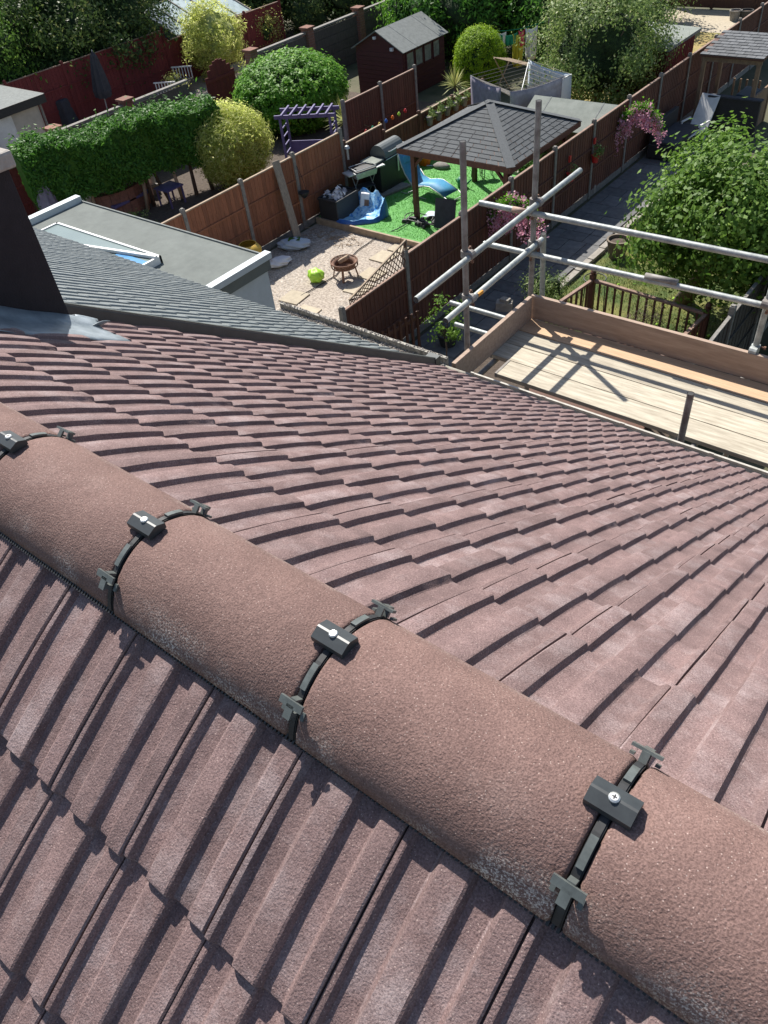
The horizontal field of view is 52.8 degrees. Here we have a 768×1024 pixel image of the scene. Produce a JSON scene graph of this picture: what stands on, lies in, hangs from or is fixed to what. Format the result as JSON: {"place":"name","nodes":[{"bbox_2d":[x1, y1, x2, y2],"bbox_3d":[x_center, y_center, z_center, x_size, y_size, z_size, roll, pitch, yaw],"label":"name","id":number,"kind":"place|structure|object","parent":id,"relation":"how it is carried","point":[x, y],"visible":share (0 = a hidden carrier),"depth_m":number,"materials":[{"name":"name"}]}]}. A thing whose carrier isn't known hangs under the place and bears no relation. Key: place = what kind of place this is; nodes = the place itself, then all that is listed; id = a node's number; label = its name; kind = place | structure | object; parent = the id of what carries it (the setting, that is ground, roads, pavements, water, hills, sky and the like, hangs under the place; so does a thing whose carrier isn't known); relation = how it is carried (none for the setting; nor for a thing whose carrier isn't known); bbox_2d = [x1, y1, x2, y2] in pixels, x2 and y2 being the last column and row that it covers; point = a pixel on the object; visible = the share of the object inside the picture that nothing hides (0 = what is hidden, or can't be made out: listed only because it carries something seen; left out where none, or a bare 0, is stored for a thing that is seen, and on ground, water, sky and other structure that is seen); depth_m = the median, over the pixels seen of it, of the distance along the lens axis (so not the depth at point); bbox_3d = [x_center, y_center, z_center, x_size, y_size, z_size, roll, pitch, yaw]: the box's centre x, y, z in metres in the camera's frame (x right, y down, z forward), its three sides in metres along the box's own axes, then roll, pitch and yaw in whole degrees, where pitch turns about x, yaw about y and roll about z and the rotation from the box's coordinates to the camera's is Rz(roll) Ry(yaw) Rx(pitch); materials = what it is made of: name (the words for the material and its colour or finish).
{"place":"outdoors","nodes":[
{"label":"outdoors","id":0,"kind":"place"},
{"bbox_2d":[63,40,293,131],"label":"side patio","id":1,"kind":"structure","parent":0,"point":[198,85],"depth_m":31.19,"materials":[{"name":"beige concrete"}]},
{"bbox_2d":[0,85,48,148],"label":"flat outbuilding","id":2,"kind":"structure","parent":1,"relation":"on","point":[19,109],"depth_m":23.99,"materials":[{"name":"paint"}]},
{"bbox_2d":[0,116,19,148],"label":"door","id":3,"kind":"structure","parent":2,"relation":"in","point":[7,126],"depth_m":23.79,"materials":[{"name":"white paint"}]},
{"bbox_2d":[56,98,78,130],"bbox_3d":[-11.986,-14.646,28.197,1.288,1.282,0.694,3,45,10],"label":"covered barbecue","id":4,"kind":"object","parent":1,"relation":"on","point":[67,114],"visible":0.31,"depth_m":28.03,"materials":[{"name":"fabric"}]},
{"bbox_2d":[0,27,173,125],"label":"fence","id":5,"kind":"object","parent":1,"relation":"on","point":[56,77],"visible":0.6,"depth_m":28.62,"materials":[{"name":"red wood"}]},
{"bbox_2d":[90,49,111,114],"bbox_3d":[-10.240,-15.430,28.022,0.624,2.330,0.625,29,54,25],"label":"closed parasol","id":6,"kind":"object","parent":1,"relation":"on","point":[101,86],"visible":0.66,"depth_m":27.75,"materials":[{"name":"fabric"}]},
{"bbox_2d":[153,65,193,94],"bbox_3d":[-8.034,-16.535,29.729,0.850,0.520,2.050,2,45,9],"label":"garden bench","id":7,"kind":"object","parent":1,"relation":"on","point":[189,79],"visible":0.52,"depth_m":30.25,"materials":[{"name":"grey wood"}]},
{"bbox_2d":[173,0,252,82],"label":"variegated willow","id":8,"kind":"object","parent":1,"relation":"on","point":[212,34],"visible":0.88,"depth_m":29.96,"materials":[{"name":"yellow plant"}]},
{"bbox_2d":[165,0,286,78],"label":"fence","id":9,"kind":"object","parent":1,"relation":"on","point":[250,34],"visible":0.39,"depth_m":32.89,"materials":[{"name":"red wood"}]},
{"bbox_2d":[33,227,448,365],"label":"grey tiled house","id":10,"kind":"structure","parent":0,"point":[93,282],"depth_m":5.59,"materials":[{"name":"tile"}]},
{"bbox_2d":[0,148,767,1023],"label":"red tiled house","id":11,"kind":"structure","parent":0,"point":[342,688],"depth_m":1.29,"materials":[{"name":"tile"}]},
{"bbox_2d":[144,0,767,470],"bbox_3d":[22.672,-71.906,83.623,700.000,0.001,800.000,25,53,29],"label":"ground","id":12,"kind":"structure","parent":0,"point":[438,92],"depth_m":26.66,"materials":[{"name":"grey concrete"}]},
{"bbox_2d":[0,0,60,89],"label":"garden tree","id":13,"kind":"object","parent":12,"relation":"on","point":[14,67],"visible":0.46,"depth_m":26.67,"materials":[{"name":"green plant"}]},
{"bbox_2d":[0,0,132,84],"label":"garden tree","id":14,"kind":"object","parent":12,"relation":"on","point":[71,25],"visible":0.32,"depth_m":27.08,"materials":[{"name":"green plant"}]},
{"bbox_2d":[20,1,116,98],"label":"garden tree","id":15,"kind":"object","parent":12,"relation":"on","point":[65,53],"visible":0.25,"depth_m":27.82,"materials":[{"name":"green plant"}]},
{"bbox_2d":[52,0,182,84],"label":"garden tree","id":16,"kind":"object","parent":12,"relation":"on","point":[120,26],"visible":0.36,"depth_m":28.88,"materials":[{"name":"green plant"}]},
{"bbox_2d":[66,0,178,65],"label":"garden tree","id":17,"kind":"object","parent":12,"relation":"on","point":[116,5],"visible":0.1,"depth_m":28.91,"materials":[{"name":"green plant"}]},
{"bbox_2d":[28,195,274,308],"bbox_3d":[-4.856,-3.024,13.859,5.310,3.155,3.595,25,53,29],"label":"flat roof extension","id":18,"kind":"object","parent":12,"relation":"on","point":[235,270],"visible":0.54,"depth_m":13.10,"materials":[{"name":"fabric"}]},
{"bbox_2d":[7,0,388,149],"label":"concrete panel wall","id":19,"kind":"structure","parent":12,"relation":"on","point":[339,40],"depth_m":29.48,"materials":[{"name":"concrete"}]},
{"bbox_2d":[147,0,251,39],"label":"greenhouse","id":20,"kind":"object","parent":12,"relation":"on","point":[238,7],"visible":0.1,"depth_m":32.14,"materials":[{"name":"clear glass"}]},
{"bbox_2d":[205,58,235,105],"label":"red gate","id":21,"kind":"structure","parent":12,"relation":"on","point":[220,80],"depth_m":26.69,"materials":[{"name":"red wood"}]},
{"bbox_2d":[161,128,348,250],"bbox_3d":[-3.274,-7.075,18.716,0.090,1.930,7.290,25,53,30],"label":"fence","id":22,"kind":"object","parent":12,"relation":"on","point":[251,208],"visible":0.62,"depth_m":19.09,"materials":[{"name":"wood"}]},
{"bbox_2d":[91,92,436,222],"bbox_3d":[-4.366,-9.935,23.216,8.100,0.001,16.000,25,53,29],"label":"soil bed","id":23,"kind":"object","parent":12,"relation":"on","point":[165,211],"depth_m":23.52,"materials":[{"name":"brown soil"}]},
{"bbox_2d":[32,166,57,210],"bbox_3d":[-8.884,-8.137,20.505,0.528,2.030,0.528,25,53,29],"label":"closed parasol","id":24,"kind":"object","parent":23,"relation":"on","point":[46,200],"visible":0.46,"depth_m":20.27,"materials":[{"name":"grey fabric"}]},
{"bbox_2d":[9,101,178,215],"bbox_3d":[-8.833,-10.168,22.909,0.090,1.600,7.614,30,55,32],"label":"fence","id":25,"kind":"object","parent":23,"relation":"on","point":[30,207],"visible":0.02,"depth_m":21.91,"materials":[{"name":"brown wood"}]},
{"bbox_2d":[6,77,224,210],"bbox_3d":[-7.147,-9.764,21.473,5.638,2.768,1.875,-27,47,-19],"label":"conifer hedge","id":26,"kind":"object","parent":23,"relation":"on","point":[99,155],"visible":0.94,"depth_m":20.73,"materials":[{"name":"green plant"}]},
{"bbox_2d":[94,180,150,214],"bbox_3d":[-7.360,-8.948,22.098,0.674,0.700,1.961,25,53,29],"label":"fence","id":27,"kind":"object","parent":23,"relation":"on","point":[131,196],"visible":0.67,"depth_m":21.78,"materials":[{"name":"wood"}]},
{"bbox_2d":[154,180,186,208],"bbox_3d":[-6.104,-9.085,22.198,0.600,0.520,0.600,25,53,29],"label":"garden table","id":28,"kind":"object","parent":23,"relation":"on","point":[167,187],"visible":1,"depth_m":22.03,"materials":[{"name":"purple paint"}]},
{"bbox_2d":[191,94,277,189],"bbox_3d":[-4.460,-10.570,22.356,2.643,2.536,2.655,25,53,29],"label":"variegated willow","id":29,"kind":"object","parent":23,"relation":"on","point":[237,142],"visible":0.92,"depth_m":21.61,"materials":[{"name":"yellow plant"}]},
{"bbox_2d":[229,44,350,136],"bbox_3d":[-2.992,-13.951,25.748,4.100,2.618,4.148,25,53,29],"label":"evergreen shrub","id":30,"kind":"object","parent":23,"relation":"on","point":[269,86],"visible":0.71,"depth_m":24.65,"materials":[{"name":"green plant"}]},
{"bbox_2d":[274,103,339,158],"bbox_3d":[-2.021,-10.250,21.774,1.700,2.005,0.850,3,45,11],"label":"purple arbour","id":31,"kind":"object","parent":23,"relation":"on","point":[296,146],"visible":0.61,"depth_m":21.30,"materials":[{"name":"paint"}]},
{"bbox_2d":[340,64,418,140],"bbox_3d":[-0.037,-11.795,23.141,0.090,1.950,3.490,25,53,29],"label":"fence","id":32,"kind":"object","parent":23,"relation":"on","point":[380,102],"visible":0.69,"depth_m":22.89,"materials":[{"name":"wood"}]},
{"bbox_2d":[237,0,290,32],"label":"background tree","id":33,"kind":"object","parent":12,"relation":"on","point":[251,4],"visible":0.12,"depth_m":34.25,"materials":[{"name":"green plant"}]},
{"bbox_2d":[244,4,289,47],"bbox_3d":[-5.371,-20.970,33.852,2.463,2.182,2.208,4,45,12],"label":"flowering shrub","id":34,"kind":"object","parent":12,"relation":"on","point":[266,30],"visible":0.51,"depth_m":33.38,"materials":[{"name":"green plant"}]},
{"bbox_2d":[255,0,335,34],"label":"background tree","id":35,"kind":"object","parent":12,"relation":"on","point":[289,8],"visible":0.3,"depth_m":34.45,"materials":[{"name":"green plant"}]},
{"bbox_2d":[282,0,331,36],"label":"purple shrub","id":36,"kind":"object","parent":12,"relation":"on","point":[315,11],"visible":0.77,"depth_m":34.05,"materials":[{"name":"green plant"}]},
{"bbox_2d":[268,224,393,309],"bbox_3d":[-1.681,-4.599,17.325,5.500,0.001,6.750,25,53,29],"label":"gravel bed","id":37,"kind":"object","parent":12,"relation":"on","point":[317,229],"visible":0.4,"depth_m":19.37,"materials":[{"name":"grey gravel"}]},
{"bbox_2d":[239,240,261,252],"bbox_3d":[-3.167,-6.018,18.448,0.602,0.781,0.602,-9,44,-1],"label":"cement mixer","id":38,"kind":"object","parent":37,"relation":"on","point":[252,245],"visible":0.37,"depth_m":18.26,"materials":[{"name":"yellow paint"}]},
{"bbox_2d":[272,160,301,237],"bbox_3d":[-2.372,-7.607,19.114,0.221,1.955,0.606,-29,48,-21],"label":"leaning plank","id":39,"kind":"object","parent":37,"relation":"on","point":[280,178],"visible":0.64,"depth_m":19.03,"materials":[{"name":"grey wood"}]},
{"bbox_2d":[277,237,310,250],"bbox_3d":[-2.264,-6.734,19.446,0.875,0.279,0.505,-2,44,6],"label":"aggregate bag","id":40,"kind":"object","parent":37,"relation":"on","point":[292,243],"visible":1,"depth_m":19.31,"materials":[{"name":"fabric"}]},
{"bbox_2d":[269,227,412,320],"bbox_3d":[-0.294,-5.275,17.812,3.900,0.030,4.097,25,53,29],"label":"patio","id":41,"kind":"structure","parent":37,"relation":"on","point":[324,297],"depth_m":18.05,"materials":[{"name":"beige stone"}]},
{"bbox_2d":[270,255,291,267],"bbox_3d":[-2.547,-6.097,18.853,0.662,0.209,0.451,-19,45,-12],"label":"aggregate bag","id":42,"kind":"object","parent":41,"relation":"on","point":[279,261],"visible":0.89,"depth_m":18.74,"materials":[{"name":"white fabric"}]},
{"bbox_2d":[307,267,324,282],"bbox_3d":[-1.594,-5.512,18.034,0.428,0.336,0.375,25,53,29],"label":"play ball","id":43,"kind":"object","parent":41,"relation":"on","point":[315,275],"visible":1,"depth_m":17.93,"materials":[{"name":"plastic"}]},
{"bbox_2d":[330,254,358,282],"bbox_3d":[-0.910,-5.691,17.948,0.649,0.532,0.651,25,53,29],"label":"fire pit","id":44,"kind":"object","parent":41,"relation":"on","point":[342,263],"visible":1,"depth_m":17.89,"materials":[{"name":"brown metal"}]},
{"bbox_2d":[317,0,387,24],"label":"background tree","id":45,"kind":"object","parent":12,"relation":"on","point":[341,8],"visible":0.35,"depth_m":34.04,"materials":[{"name":"green plant"}]},
{"bbox_2d":[316,217,419,246],"bbox_3d":[0.421,-6.649,19.051,5.560,0.190,0.060,25,53,29],"label":"sleeper edging","id":46,"kind":"object","parent":12,"relation":"on","point":[362,231],"visible":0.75,"depth_m":19.58,"materials":[{"name":"brown wood"}]},
{"bbox_2d":[368,0,412,29],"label":"conifer tree","id":47,"kind":"object","parent":12,"relation":"on","point":[388,13],"visible":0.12,"depth_m":29.79,"materials":[{"name":"green plant"}]},
{"bbox_2d":[351,11,447,93],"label":"maroon shed","id":48,"kind":"structure","parent":12,"relation":"on","point":[392,50],"depth_m":27.06,"materials":[{"name":"wood"}]},
{"bbox_2d":[343,78,483,191],"bbox_3d":[1.040,-11.080,22.508,0.090,1.600,6.690,26,53,30],"label":"fence","id":49,"kind":"object","parent":12,"relation":"on","point":[362,145],"visible":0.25,"depth_m":21.46,"materials":[{"name":"brown wood"}]},
{"bbox_2d":[319,160,516,241],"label":"artificial grass","id":50,"kind":"structure","parent":12,"relation":"on","point":[484,194],"depth_m":20.48,"materials":[{"name":"green plant"}]},
{"bbox_2d":[317,184,358,220],"bbox_3d":[-1.177,-8.125,20.136,0.660,0.770,0.920,25,53,29],"label":"storage box","id":51,"kind":"object","parent":50,"relation":"on","point":[339,201],"visible":1,"depth_m":19.99,"materials":[{"name":"black plastic"}]},
{"bbox_2d":[336,187,388,224],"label":"paddling pool","id":52,"kind":"structure","parent":50,"relation":"on","point":[376,210],"depth_m":20.01,"materials":[{"name":"plastic"}]},
{"bbox_2d":[342,161,384,190],"bbox_3d":[-0.502,-8.774,20.618,1.110,0.879,0.580,-27,47,-19],"label":"silver barbecue","id":53,"kind":"object","parent":50,"relation":"on","point":[357,173],"visible":0.81,"depth_m":20.33,"materials":[{"name":"silver metal"}]},
{"bbox_2d":[360,135,406,192],"bbox_3d":[0.099,-9.497,21.094,0.590,1.147,1.630,25,53,29],"label":"hooded barbecue","id":54,"kind":"object","parent":50,"relation":"on","point":[390,174],"visible":0.71,"depth_m":20.81,"materials":[{"name":"grey metal"}]},
{"bbox_2d":[380,182,411,197],"bbox_3d":[0.124,-8.735,21.106,1.300,0.055,0.380,-31,49,-22],"label":"board stack","id":55,"kind":"object","parent":50,"relation":"on","point":[401,186],"visible":0.61,"depth_m":21.11,"materials":[{"name":"wood"}]},
{"bbox_2d":[402,211,434,228],"bbox_3d":[1.001,-7.399,19.537,1.063,0.130,0.739,25,53,29],"label":"shoe heap","id":56,"kind":"object","parent":50,"relation":"on","point":[422,222],"visible":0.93,"depth_m":19.56,"materials":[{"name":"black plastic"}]},
{"bbox_2d":[398,154,460,199],"bbox_3d":[1.227,-8.830,20.329,1.754,1.043,0.586,31,56,33],"label":"slide","id":57,"kind":"object","parent":50,"relation":"on","point":[443,187],"visible":0.7,"depth_m":20.43,"materials":[{"name":"blue plastic"}]},
{"bbox_2d":[434,198,455,228],"bbox_3d":[1.623,-7.325,18.964,0.736,0.686,0.410,18,49,24],"label":"folded table","id":58,"kind":"object","parent":50,"relation":"on","point":[445,211],"visible":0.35,"depth_m":18.90,"materials":[{"name":"plastic"}]},
{"bbox_2d":[396,99,581,218],"bbox_3d":[2.566,-8.657,18.909,3.285,2.568,3.343,25,53,29],"label":"gazebo","id":59,"kind":"object","parent":50,"relation":"on","point":[498,136],"visible":0.94,"depth_m":17.89,"materials":[{"name":"grey tile"}]},
{"bbox_2d":[419,294,463,355],"bbox_3d":[1.195,-3.360,14.503,0.779,1.707,0.759,-27,47,-19],"label":"rose bush","id":60,"kind":"object","parent":12,"relation":"on","point":[452,334],"visible":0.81,"depth_m":14.37,"materials":[{"name":"green plant"}]},
{"bbox_2d":[381,0,522,68],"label":"conifer tree","id":61,"kind":"object","parent":12,"relation":"on","point":[454,18],"visible":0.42,"depth_m":28.09,"materials":[{"name":"green plant"}]},
{"bbox_2d":[441,65,470,94],"bbox_3d":[2.378,-14.247,25.809,1.363,1.319,1.178,25,53,29],"label":"yucca","id":62,"kind":"object","parent":12,"relation":"on","point":[454,81],"visible":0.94,"depth_m":25.73,"materials":[{"name":"green plant"}]},
{"bbox_2d":[451,21,508,88],"bbox_3d":[3.288,-15.594,26.673,1.930,2.188,1.933,25,53,29],"label":"ball conifer","id":63,"kind":"object","parent":12,"relation":"on","point":[475,53],"visible":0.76,"depth_m":26.11,"materials":[{"name":"green plant"}]},
{"bbox_2d":[479,18,549,61],"bbox_3d":[4.497,-15.915,26.856,2.445,1.850,0.060,-8,44,0],"label":"clothes line","id":64,"kind":"object","parent":12,"relation":"on","point":[529,26],"visible":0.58,"depth_m":26.36,"materials":[{"name":"grey metal"}]},
{"bbox_2d":[512,32,523,67],"bbox_3d":[4.630,-15.980,26.808,0.387,1.068,0.123,-5,44,3],"label":"washing","id":65,"kind":"object","parent":64,"relation":"hanging from","point":[517,53],"visible":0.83,"depth_m":26.84,"materials":[{"name":"yellow fabric"}]},
{"bbox_2d":[525,25,537,59],"bbox_3d":[5.072,-16.155,26.699,0.408,1.036,0.123,-5,44,3],"label":"washing","id":66,"kind":"object","parent":64,"relation":"hanging from","point":[528,55],"visible":0.59,"depth_m":26.72,"materials":[{"name":"white fabric"}]},
{"bbox_2d":[495,0,582,59],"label":"conifer tree","id":67,"kind":"object","parent":12,"relation":"on","point":[526,16],"visible":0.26,"depth_m":28.15,"materials":[{"name":"green plant"}]},
{"bbox_2d":[518,267,573,300],"bbox_3d":[3.360,-4.639,16.180,1.121,1.242,1.318,-15,44,-7],"label":"garden shrub","id":68,"kind":"object","parent":12,"relation":"on","point":[553,289],"visible":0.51,"depth_m":15.96,"materials":[{"name":"green plant"}]},
{"bbox_2d":[338,2,767,342],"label":"fence","id":69,"kind":"object","parent":12,"relation":"on","point":[389,301],"visible":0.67,"depth_m":17.84,"materials":[{"name":"wood"}]},
{"bbox_2d":[348,239,407,304],"bbox_3d":[-0.102,-4.410,14.202,0.030,0.502,1.773,25,53,29],"label":"trellis","id":70,"kind":"object","parent":69,"relation":"attached to","point":[404,242],"visible":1,"depth_m":14.28,"materials":[{"name":"brown wood"}]},
{"bbox_2d":[486,186,548,243],"bbox_3d":[2.738,-6.171,16.417,1.570,1.317,0.554,12,47,19],"label":"blossom garland","id":71,"kind":"object","parent":69,"relation":"hanging from","point":[513,199],"visible":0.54,"depth_m":16.30,"materials":[{"name":"pink plant"}]},
{"bbox_2d":[614,96,667,155],"bbox_3d":[6.523,-9.808,19.752,1.432,1.407,0.616,1,45,9],"label":"blossom garland","id":72,"kind":"object","parent":69,"relation":"hanging from","point":[646,115],"visible":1,"depth_m":19.59,"materials":[{"name":"pink plant"}]},
{"bbox_2d":[413,99,767,467],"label":"scaffold","id":73,"kind":"object","parent":12,"relation":"on","point":[725,413],"visible":0.88,"depth_m":6.23,"materials":[{"name":"silver metal"}]},
{"bbox_2d":[560,189,667,289],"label":"kerb","id":74,"kind":"structure","parent":12,"relation":"on","point":[593,258],"depth_m":17.54,"materials":[{"name":"concrete"}]},
{"bbox_2d":[622,0,700,21],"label":"background tree","id":75,"kind":"object","parent":12,"relation":"on","point":[669,2],"visible":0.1,"depth_m":30.26,"materials":[{"name":"green plant"}]},
{"bbox_2d":[670,270,767,440],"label":"fence","id":76,"kind":"object","parent":12,"relation":"on","point":[740,332],"visible":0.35,"depth_m":13.05,"materials":[{"name":"wood"}]},
{"bbox_2d":[671,0,767,10],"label":"fence","id":77,"kind":"object","parent":12,"relation":"on","point":[740,4],"visible":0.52,"depth_m":31.64,"materials":[{"name":"brown wood"}]},
{"bbox_2d":[410,324,668,437],"bbox_3d":[1.045,-0.796,13.031,5.550,0.001,7.250,25,53,29],"label":"path base","id":78,"kind":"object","parent":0,"point":[490,372],"visible":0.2,"depth_m":14.85,"materials":[{"name":"concrete"}]},
{"bbox_2d":[411,119,717,366],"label":"paving","id":79,"kind":"structure","parent":0,"point":[573,242],"depth_m":18.26,"materials":[{"name":"stone"}]},
{"bbox_2d":[381,310,420,347],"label":"garden gate","id":80,"kind":"structure","parent":79,"relation":"on","point":[405,324],"depth_m":14.79,"materials":[{"name":"brown wood"}]},
{"bbox_2d":[496,296,512,311],"bbox_3d":[2.533,-4.365,16.294,0.340,0.290,0.207,7,46,14],"label":"concrete block","id":81,"kind":"object","parent":79,"relation":"on","point":[504,304],"depth_m":16.22,"materials":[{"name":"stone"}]},
{"bbox_2d":[646,106,698,160],"bbox_3d":[8.018,-10.475,21.417,0.795,0.830,1.750,25,53,29],"label":"rattan corner sofa","id":82,"kind":"object","parent":79,"relation":"on","point":[672,125],"visible":0.84,"depth_m":21.26,"materials":[{"name":"wicker"}]},
{"bbox_2d":[681,93,719,150],"bbox_3d":[8.635,-10.881,21.617,1.489,1.058,0.630,-35,50,-26],"label":"white lounger","id":83,"kind":"object","parent":79,"relation":"on","point":[705,109],"visible":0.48,"depth_m":21.71,"materials":[{"name":"paint"}]},
{"bbox_2d":[692,30,767,125],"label":"open shelter","id":84,"kind":"object","parent":79,"relation":"on","point":[738,47],"visible":0.89,"depth_m":21.29,"materials":[{"name":"grey wood"}]},
{"bbox_2d":[703,93,763,139],"bbox_3d":[9.715,-11.027,21.633,1.460,1.040,0.200,25,53,29],"label":"rattan screen","id":85,"kind":"object","parent":79,"relation":"on","point":[727,104],"visible":0.66,"depth_m":21.43,"materials":[{"name":"wicker"}]},
{"bbox_2d":[529,332,684,428],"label":"deck","id":86,"kind":"structure","parent":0,"point":[589,409],"depth_m":13.67,"materials":[{"name":"brown wood"}]},
{"bbox_2d":[532,270,711,361],"bbox_3d":[4.168,-3.128,14.113,2.554,1.250,2.272,30,55,32],"label":"deck balustrade","id":87,"kind":"object","parent":86,"relation":"on","point":[692,329],"visible":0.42,"depth_m":14.53,"materials":[{"name":"brown wood"}]},
{"bbox_2d":[571,32,720,100],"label":"dry lawn","id":88,"kind":"structure","parent":0,"point":[702,39],"depth_m":29.04,"materials":[{"name":"beige plant"}]},
{"bbox_2d":[470,60,571,95],"bbox_3d":[3.893,-11.523,22.314,2.031,1.965,2.031,-23,46,-16],"label":"rotary dryer","id":89,"kind":"object","parent":88,"relation":"on","point":[503,90],"visible":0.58,"depth_m":22.06,"materials":[{"name":"silver metal"}]},
{"bbox_2d":[470,76,500,103],"bbox_3d":[2.865,-11.596,21.897,0.134,1.060,1.589,-22,46,-15],"label":"blanket","id":90,"kind":"object","parent":89,"relation":"hanging from","point":[481,92],"visible":0.55,"depth_m":21.81,"materials":[{"name":"grey fabric"}]},
{"bbox_2d":[510,77,562,106],"bbox_3d":[4.173,-11.219,21.261,1.707,0.965,0.120,-22,46,-15],"label":"blanket","id":91,"kind":"object","parent":89,"relation":"hanging from","point":[523,98],"visible":0.42,"depth_m":21.09,"materials":[{"name":"fabric"}]},
{"bbox_2d":[528,61,571,98],"bbox_3d":[4.728,-12.323,22.204,0.132,0.815,2.042,-24,46,-16],"label":"blanket","id":92,"kind":"object","parent":89,"relation":"hanging from","point":[566,89],"visible":0.54,"depth_m":22.09,"materials":[{"name":"fabric"}]},
{"bbox_2d":[527,95,617,166],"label":"patio","id":93,"kind":"structure","parent":88,"relation":"on","point":[586,113],"depth_m":20.11,"materials":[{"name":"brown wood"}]},
{"bbox_2d":[505,0,694,104],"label":"pale tree","id":94,"kind":"object","parent":88,"relation":"on","point":[601,46],"visible":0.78,"depth_m":21.83,"materials":[{"name":"green plant"}]},
{"bbox_2d":[611,22,701,104],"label":"flat roofed shed","id":95,"kind":"structure","parent":88,"relation":"on","point":[688,32],"depth_m":22.88,"materials":[{"name":"grey fabric"}]},
{"bbox_2d":[547,175,756,339],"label":"lawn","id":96,"kind":"structure","parent":0,"point":[599,261],"depth_m":16.21,"materials":[{"name":"green plant"}]},
{"bbox_2d":[606,234,629,259],"bbox_3d":[5.273,-5.972,17.497,0.518,0.420,0.510,25,53,29],"label":"glazed planter","id":97,"kind":"object","parent":96,"relation":"on","point":[612,239],"visible":0.64,"depth_m":17.42,"materials":[{"name":"ceramic"}]},
{"bbox_2d":[623,298,677,349],"bbox_3d":[4.831,-3.332,14.210,1.243,1.386,1.139,25,53,29],"label":"dry shrub","id":98,"kind":"object","parent":96,"relation":"on","point":[649,317],"visible":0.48,"depth_m":13.97,"materials":[{"name":"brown plant"}]},
{"bbox_2d":[605,97,767,324],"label":"apple tree","id":99,"kind":"object","parent":96,"relation":"on","point":[700,182],"visible":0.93,"depth_m":13.28,"materials":[{"name":"green plant"}]},
{"bbox_2d":[656,8,737,32],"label":"patio","id":100,"kind":"structure","parent":0,"point":[715,21],"depth_m":30.96,"materials":[{"name":"beige stone"}]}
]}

